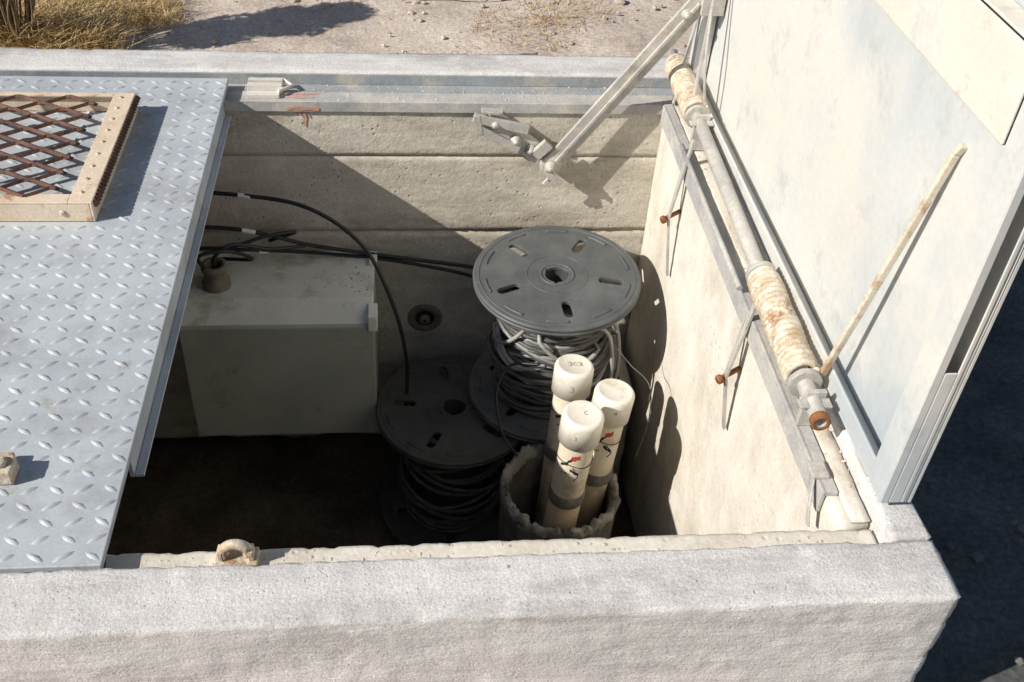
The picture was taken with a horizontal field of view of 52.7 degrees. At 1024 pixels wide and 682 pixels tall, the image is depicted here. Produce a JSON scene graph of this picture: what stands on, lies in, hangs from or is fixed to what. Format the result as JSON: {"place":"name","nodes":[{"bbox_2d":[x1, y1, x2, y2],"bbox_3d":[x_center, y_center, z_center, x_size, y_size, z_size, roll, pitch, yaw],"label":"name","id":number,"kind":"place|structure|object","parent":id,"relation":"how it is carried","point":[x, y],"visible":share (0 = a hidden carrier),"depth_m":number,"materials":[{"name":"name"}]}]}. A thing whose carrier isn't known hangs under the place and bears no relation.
{"place":"outdoors","nodes":[
{"label":"outdoors","id":0,"kind":"place"},
{"bbox_2d":[135,0,618,53],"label":"dry grass","id":1,"kind":"structure","parent":0,"point":[547,9],"depth_m":5.00,"materials":[{"name":"beige plant"}]},
{"bbox_2d":[402,0,537,54],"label":"dry twigs","id":2,"kind":"object","parent":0,"point":[522,53],"visible":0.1,"depth_m":4.71,"materials":[{"name":"brown plant"}]},
{"bbox_2d":[96,0,1023,681],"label":"ground","id":3,"kind":"structure","parent":0,"point":[970,496],"depth_m":3.32,"materials":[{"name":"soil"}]},
{"bbox_2d":[0,0,201,49],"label":"dry bush","id":4,"kind":"object","parent":3,"relation":"on","point":[57,24],"visible":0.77,"depth_m":4.46,"materials":[{"name":"plant"}]},
{"bbox_2d":[0,47,960,681],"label":"concrete vault","id":5,"kind":"object","parent":3,"relation":"on","point":[866,591],"visible":0.67,"depth_m":3.04,"materials":[{"name":"grey concrete"}]},
{"bbox_2d":[0,76,230,572],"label":"diamond plate hatch","id":6,"kind":"object","parent":5,"relation":"on","point":[91,314],"visible":0.8,"depth_m":2.49,"materials":[{"name":"grey metal"}]},
{"bbox_2d":[0,92,140,220],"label":"expanded metal vent grate","id":7,"kind":"object","parent":6,"relation":"on","point":[83,200],"visible":1,"depth_m":2.90,"materials":[{"name":"metal"}]},
{"bbox_2d":[214,539,259,566],"bbox_3d":[-0.528,0.402,1.978,0.080,0.066,0.043,-1,41,-6],"label":"rusty lifting lug","id":8,"kind":"object","parent":5,"relation":"on","point":[235,551],"visible":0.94,"depth_m":1.97,"materials":[{"name":"beige metal"}]},
{"bbox_2d":[247,77,293,98],"bbox_3d":[-0.795,-0.835,3.416,0.150,0.035,0.092,-1,41,-6],"label":"latch bracket","id":9,"kind":"object","parent":5,"relation":"on","point":[265,88],"visible":1,"depth_m":3.40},
{"bbox_2d":[179,251,378,435],"bbox_3d":[-0.824,0.002,3.805,0.670,0.733,0.382,-1,41,-6],"label":"equipment enclosure","id":10,"kind":"object","parent":5,"relation":"attached to","point":[293,357],"visible":0.91,"depth_m":3.64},
{"bbox_2d":[197,191,539,456],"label":"black cables","id":11,"kind":"object","parent":5,"relation":"attached to","point":[231,248],"visible":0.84,"depth_m":3.62,"materials":[{"name":"black rubber"}]},
{"bbox_2d":[376,355,521,545],"bbox_3d":[-0.226,0.444,3.974,0.575,0.548,0.575,-1,41,-6],"label":"cable reel","id":12,"kind":"object","parent":5,"relation":"on","point":[442,480],"visible":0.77,"depth_m":3.86,"materials":[{"name":"plastic"}]},
{"bbox_2d":[124,84,857,604],"bbox_3d":[-0.952,0.045,2.829,3.246,0.645,2.138,-1,41,-6],"label":"loose grit","id":13,"kind":"object","parent":5,"relation":"on","point":[502,544],"visible":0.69,"depth_m":2.12,"materials":[{"name":"grey gravel"}]},
{"bbox_2d":[468,225,640,444],"bbox_3d":[0.139,-0.027,3.692,0.575,0.556,0.575,-1,41,-6],"label":"cable reel","id":14,"kind":"object","parent":5,"relation":"on","point":[551,302],"visible":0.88,"depth_m":3.55,"materials":[{"name":"plastic"}]},
{"bbox_2d":[617,349,651,459],"bbox_3d":[0.411,0.209,3.493,0.062,0.322,0.221,-12,43,-19],"label":"loose wire","id":15,"kind":"object","parent":14,"relation":"hanging from","point":[650,401],"visible":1,"depth_m":3.45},
{"bbox_2d":[498,444,620,540],"bbox_3d":[0.147,0.694,3.659,0.408,0.620,0.411,-1,41,-6],"label":"broken duct sleeve","id":16,"kind":"object","parent":5,"relation":"on","point":[520,479],"visible":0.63,"depth_m":3.50,"materials":[{"name":"grey concrete"}]},
{"bbox_2d":[534,354,593,525],"bbox_3d":[0.161,0.460,3.646,0.130,0.970,0.198,20,43,18],"label":"pvc conduit","id":17,"kind":"object","parent":5,"relation":"on","point":[572,379],"visible":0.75,"depth_m":3.39,"materials":[{"name":"white plastic"}]},
{"bbox_2d":[542,400,603,531],"bbox_3d":[0.167,0.594,3.453,0.174,1.014,0.131,17,42,15],"label":"pvc conduit","id":18,"kind":"object","parent":5,"relation":"on","point":[580,427],"visible":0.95,"depth_m":3.20,"materials":[{"name":"white plastic"}]},
{"bbox_2d":[472,0,725,186],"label":"hold open arm","id":19,"kind":"object","parent":5,"relation":"attached to","point":[497,126],"visible":0.99,"depth_m":3.42},
{"bbox_2d":[576,378,634,527],"bbox_3d":[0.272,0.531,3.571,0.195,0.972,0.134,-18,45,-24],"label":"pvc conduit","id":20,"kind":"object","parent":5,"relation":"on","point":[613,399],"visible":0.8,"depth_m":3.34,"materials":[{"name":"white plastic"}]},
{"bbox_2d":[660,49,832,430],"bbox_3d":[0.583,-0.234,3.061,0.154,0.566,1.770,-1,41,-6],"label":"torsion spring assembly","id":21,"kind":"object","parent":5,"relation":"on","point":[797,365],"visible":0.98,"depth_m":2.70,"materials":[{"name":"metal"}]},
{"bbox_2d":[805,460,829,526],"bbox_3d":[0.659,0.333,2.251,0.044,0.095,0.117,5,40,1],"label":"frame corner clip","id":22,"kind":"object","parent":5,"relation":"attached to","point":[817,469],"visible":1,"depth_m":2.23,"materials":[{"name":"metal"}]},
{"bbox_2d":[821,376,867,476],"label":"hinges","id":23,"kind":"object","parent":5,"relation":"on","point":[856,454],"visible":0.19,"depth_m":2.23,"materials":[{"name":"metal"}]},
{"bbox_2d":[689,16,1023,502],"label":"frame rails","id":24,"kind":"object","parent":5,"relation":"on","point":[892,465],"visible":0.77,"depth_m":1.97,"materials":[{"name":"grey metal"}]},
{"bbox_2d":[874,0,1023,147],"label":"cross stiffener","id":25,"kind":"object","parent":24,"relation":"attached to","point":[971,52],"visible":0.91,"depth_m":1.73,"materials":[{"name":"beige metal"}]},
{"bbox_2d":[706,0,1023,501],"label":"skin","id":26,"kind":"object","parent":5,"relation":"on","point":[848,126],"visible":0.8,"depth_m":2.30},
{"bbox_2d":[818,143,967,375],"bbox_3d":[0.748,-0.146,2.140,0.041,0.680,0.188,-16,44,-22],"label":"prop rod","id":27,"kind":"object","parent":5,"relation":"on","point":[958,151],"visible":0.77,"depth_m":2.07,"materials":[{"name":"beige metal"}]}
]}

